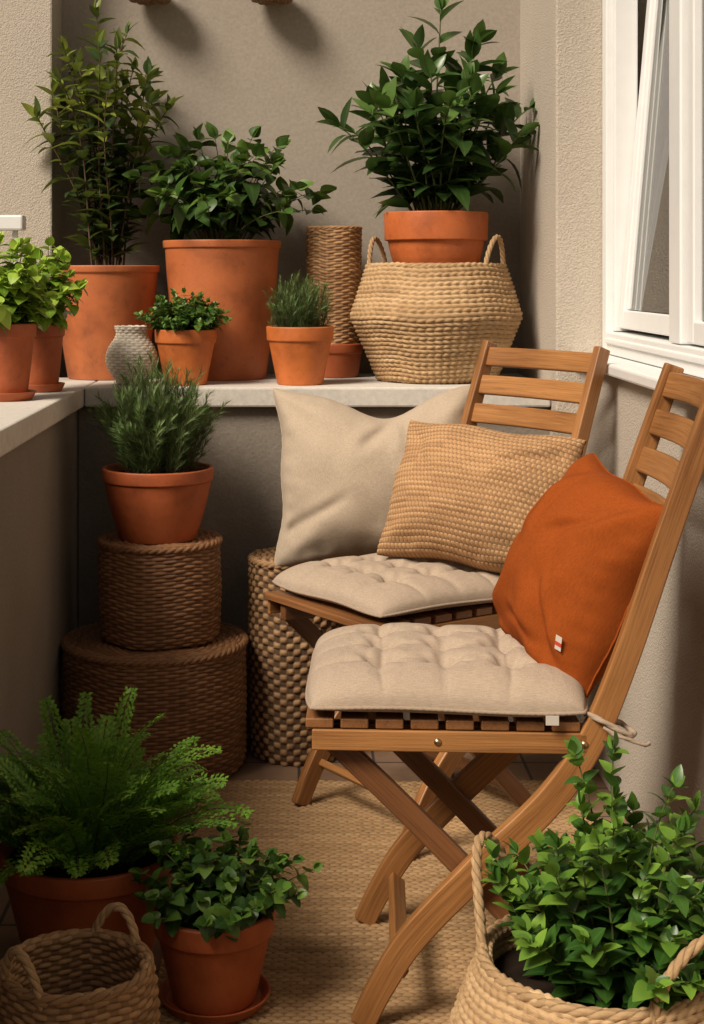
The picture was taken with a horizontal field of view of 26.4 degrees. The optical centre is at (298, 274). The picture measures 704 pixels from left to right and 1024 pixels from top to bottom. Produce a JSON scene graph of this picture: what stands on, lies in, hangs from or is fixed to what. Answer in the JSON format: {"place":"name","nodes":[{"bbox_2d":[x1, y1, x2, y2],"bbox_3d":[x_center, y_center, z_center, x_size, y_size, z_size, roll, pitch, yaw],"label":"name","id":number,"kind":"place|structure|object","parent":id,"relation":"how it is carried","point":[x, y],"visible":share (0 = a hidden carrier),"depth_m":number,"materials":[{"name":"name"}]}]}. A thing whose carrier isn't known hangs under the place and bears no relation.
{"place":"outdoors","nodes":[
{"label":"outdoors","id":0,"kind":"place"},
{"bbox_2d":[0,734,627,976],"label":"floor","id":1,"kind":"structure","parent":0,"point":[520,767],"depth_m":3.90,"materials":[{"name":"tile"}]},
{"bbox_2d":[0,0,61,377],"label":"wall","id":2,"kind":"structure","parent":1,"relation":"on","point":[30,32],"depth_m":4.63,"materials":[{"name":"beige paint"}]},
{"bbox_2d":[0,378,96,892],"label":"parapet","id":3,"kind":"structure","parent":1,"relation":"on","point":[38,526],"depth_m":3.59,"materials":[{"name":"paint"}]},
{"bbox_2d":[0,215,25,263],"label":"railing","id":4,"kind":"object","parent":3,"relation":"on","point":[14,224],"visible":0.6,"depth_m":4.37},
{"bbox_2d":[0,231,58,401],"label":"potted basil","id":5,"kind":"object","parent":3,"relation":"on","point":[23,298],"visible":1,"depth_m":3.75,"materials":[{"name":"plant"}]},
{"bbox_2d":[12,236,87,392],"bbox_3d":[-0.696,0.105,4.089,0.254,0.422,0.282,0,0,0],"label":"potted basil","id":6,"kind":"object","parent":3,"relation":"on","point":[46,360],"visible":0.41,"depth_m":4.04,"materials":[{"name":"plant"}]},
{"bbox_2d":[0,902,160,1023],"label":"woven basket","id":7,"kind":"object","parent":1,"relation":"on","point":[95,974],"visible":1,"depth_m":2.42,"materials":[{"name":"beige wicker"}]},
{"bbox_2d":[0,686,253,950],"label":"potted fern","id":8,"kind":"object","parent":1,"relation":"on","point":[83,829],"visible":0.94,"depth_m":2.77,"materials":[{"name":"green plant"}]},
{"bbox_2d":[60,622,248,784],"bbox_3d":[-0.383,1.131,3.986,0.499,0.345,0.500,0,0,0],"label":"wicker basket","id":9,"kind":"object","parent":1,"relation":"on","point":[198,690],"visible":0.54,"depth_m":3.79,"materials":[{"name":"brown wicker"}]},
{"bbox_2d":[96,529,222,650],"bbox_3d":[-0.370,0.829,3.990,0.335,0.272,0.335,0,0,0],"label":"wicker basket","id":10,"kind":"object","parent":9,"relation":"on","point":[159,597],"visible":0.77,"depth_m":3.85,"materials":[{"name":"brown wicker"}]},
{"bbox_2d":[85,345,231,544],"bbox_3d":[-0.374,0.444,3.992,0.400,0.512,0.367,0,0,0],"label":"potted rosemary","id":11,"kind":"object","parent":10,"relation":"on","point":[158,480],"visible":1,"depth_m":3.90,"materials":[{"name":"ceramic"}]},
{"bbox_2d":[62,0,519,377],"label":"wall","id":12,"kind":"structure","parent":1,"relation":"on","point":[239,68],"depth_m":4.82,"materials":[{"name":"beige paint"}]},
{"bbox_2d":[129,0,170,5],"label":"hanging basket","id":13,"kind":"object","parent":12,"relation":"hanging from","point":[150,2],"visible":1,"depth_m":4.74,"materials":[{"name":"brown wicker"}]},
{"bbox_2d":[251,0,292,5],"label":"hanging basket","id":14,"kind":"object","parent":12,"relation":"hanging from","point":[271,2],"visible":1,"depth_m":4.74,"materials":[{"name":"brown wicker"}]},
{"bbox_2d":[247,547,345,766],"bbox_3d":[-0.006,1.031,4.085,0.274,0.551,0.273,0,0,0],"label":"rattan basket","id":15,"kind":"object","parent":1,"relation":"on","point":[280,652],"visible":0.43,"depth_m":3.97,"materials":[{"name":"wicker"}]},
{"bbox_2d":[78,374,550,733],"bbox_3d":[0.076,0.808,4.519,1.404,0.984,0.598,0,0,0],"label":"ledge","id":16,"kind":"object","parent":1,"relation":"on","point":[243,514],"visible":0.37,"depth_m":4.25,"materials":[{"name":"paint"}]},
{"bbox_2d":[21,0,184,380],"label":"potted plant","id":17,"kind":"object","parent":16,"relation":"on","point":[119,294],"visible":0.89,"depth_m":4.54,"materials":[{"name":"green plant"}]},
{"bbox_2d":[105,325,157,384],"bbox_3d":[-0.483,0.231,4.330,0.152,0.169,0.151,0,0,0],"label":"ceramic vase","id":18,"kind":"object","parent":16,"relation":"on","point":[131,340],"visible":0.82,"depth_m":4.28,"materials":[{"name":"white ceramic"}]},
{"bbox_2d":[134,287,231,385],"bbox_3d":[-0.327,0.176,4.330,0.264,0.281,0.272,0,0,29],"label":"potted herb","id":19,"kind":"object","parent":16,"relation":"on","point":[185,334],"visible":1,"depth_m":4.27,"materials":[{"name":"ceramic"}]},
{"bbox_2d":[122,121,336,380],"bbox_3d":[-0.230,-0.084,4.612,0.693,0.800,0.611,0,0,0],"label":"potted plant","id":20,"kind":"object","parent":16,"relation":"on","point":[233,272],"visible":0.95,"depth_m":4.49,"materials":[{"name":"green plant"}]},
{"bbox_2d":[262,270,333,385],"bbox_3d":[-0.001,0.147,4.338,0.215,0.337,0.216,0,0,0],"label":"potted rosemary","id":21,"kind":"object","parent":16,"relation":"on","point":[299,339],"visible":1,"depth_m":4.28,"materials":[{"name":"ceramic"}]},
{"bbox_2d":[324,343,362,377],"bbox_3d":[0.109,0.264,4.660,0.183,0.105,0.183,0,0,0],"label":"terracotta pot","id":22,"kind":"object","parent":16,"relation":"on","point":[344,360],"visible":0.48,"depth_m":4.58,"materials":[{"name":"orange ceramic"}]},
{"bbox_2d":[305,225,361,343],"bbox_3d":[0.109,0.042,4.661,0.177,0.385,0.178,0,0,0],"label":"wicker vase","id":23,"kind":"object","parent":22,"relation":"on","point":[334,257],"visible":0.73,"depth_m":4.58,"materials":[{"name":"brown wicker"}]},
{"bbox_2d":[350,234,522,383],"bbox_3d":[0.409,0.102,4.502,0.515,0.442,0.516,0,0,0],"label":"seagrass basket","id":24,"kind":"object","parent":16,"relation":"on","point":[426,323],"visible":0.98,"depth_m":4.31,"materials":[{"name":"beige wicker"}]},
{"bbox_2d":[317,0,539,262],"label":"potted plant","id":25,"kind":"object","parent":24,"relation":"on","point":[442,174],"visible":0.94,"depth_m":4.42,"materials":[{"name":"green plant"}]},
{"bbox_2d":[156,779,592,1023],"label":"rug","id":26,"kind":"object","parent":1,"relation":"on","point":[325,950],"visible":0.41,"depth_m":3.08,"materials":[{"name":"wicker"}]},
{"bbox_2d":[128,818,323,1023],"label":"potted plant","id":27,"kind":"object","parent":26,"relation":"on","point":[213,923],"visible":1,"depth_m":2.59,"materials":[{"name":"green plant"}]},
{"bbox_2d":[265,340,609,831],"bbox_3d":[0.338,0.737,3.626,0.727,1.127,0.443,0,0,-34],"label":"folding chair","id":28,"kind":"object","parent":26,"relation":"on","point":[295,610],"visible":0.33,"depth_m":3.64,"materials":[{"name":"brown wood"}]},
{"bbox_2d":[272,553,499,617],"bbox_3d":[0.244,0.720,3.565,0.478,0.076,0.458,0,0,-34],"label":"seat cushion","id":29,"kind":"object","parent":28,"relation":"on","point":[376,585],"visible":0.86,"depth_m":3.42,"materials":[{"name":"fabric"}]},
{"bbox_2d":[273,385,469,566],"bbox_3d":[0.206,0.525,3.959,0.559,0.485,0.240,-1,-13,3],"label":"pillow","id":30,"kind":"object","parent":29,"relation":"on","point":[340,463],"visible":0.54,"depth_m":3.90,"materials":[{"name":"beige fabric"}]},
{"bbox_2d":[377,420,585,573],"bbox_3d":[0.413,0.515,3.554,0.460,0.353,0.217,4,-23,30],"label":"woven pillow","id":31,"kind":"object","parent":29,"relation":"on","point":[467,495],"visible":0.9,"depth_m":3.49,"materials":[{"name":"beige fabric"}]},
{"bbox_2d":[306,362,703,1023],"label":"folding chair","id":32,"kind":"object","parent":26,"relation":"on","point":[496,744],"visible":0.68,"depth_m":2.56,"materials":[{"name":"brown wood"}]},
{"bbox_2d":[305,622,650,746],"bbox_3d":[0.311,0.735,2.767,0.588,0.120,0.470,0,0,3],"label":"seat cushion","id":33,"kind":"object","parent":32,"relation":"on","point":[478,670],"visible":0.85,"depth_m":2.59,"materials":[{"name":"fabric"}]},
{"bbox_2d":[492,453,663,698],"bbox_3d":[0.500,0.536,2.766,0.188,0.390,0.366,25,3,-16],"label":"pillow","id":34,"kind":"object","parent":33,"relation":"on","point":[564,589],"visible":0.8,"depth_m":2.64,"materials":[{"name":"orange fabric"}]},
{"bbox_2d":[448,730,703,1023],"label":"seagrass planter basket","id":35,"kind":"object","parent":26,"relation":"on","point":[602,922],"visible":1,"depth_m":2.10,"materials":[{"name":"wicker"}]},
{"bbox_2d":[520,0,659,722],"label":"column","id":36,"kind":"structure","parent":1,"relation":"on","point":[561,197],"depth_m":4.15,"materials":[{"name":"beige paint"}]},
{"bbox_2d":[581,373,703,881],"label":"wall","id":37,"kind":"structure","parent":1,"relation":"on","point":[662,710],"depth_m":3.20,"materials":[{"name":"beige paint"}]},
{"bbox_3d":[0.911,-0.727,1.574,0.139,1.945,5.148,0,0,0],"label":"wall","id":38,"kind":"object","parent":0,"visible":0},
{"bbox_2d":[602,0,703,389],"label":"window","id":39,"kind":"structure","parent":38,"relation":"attached to","point":[653,198],"depth_m":3.85,"materials":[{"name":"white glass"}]}
]}

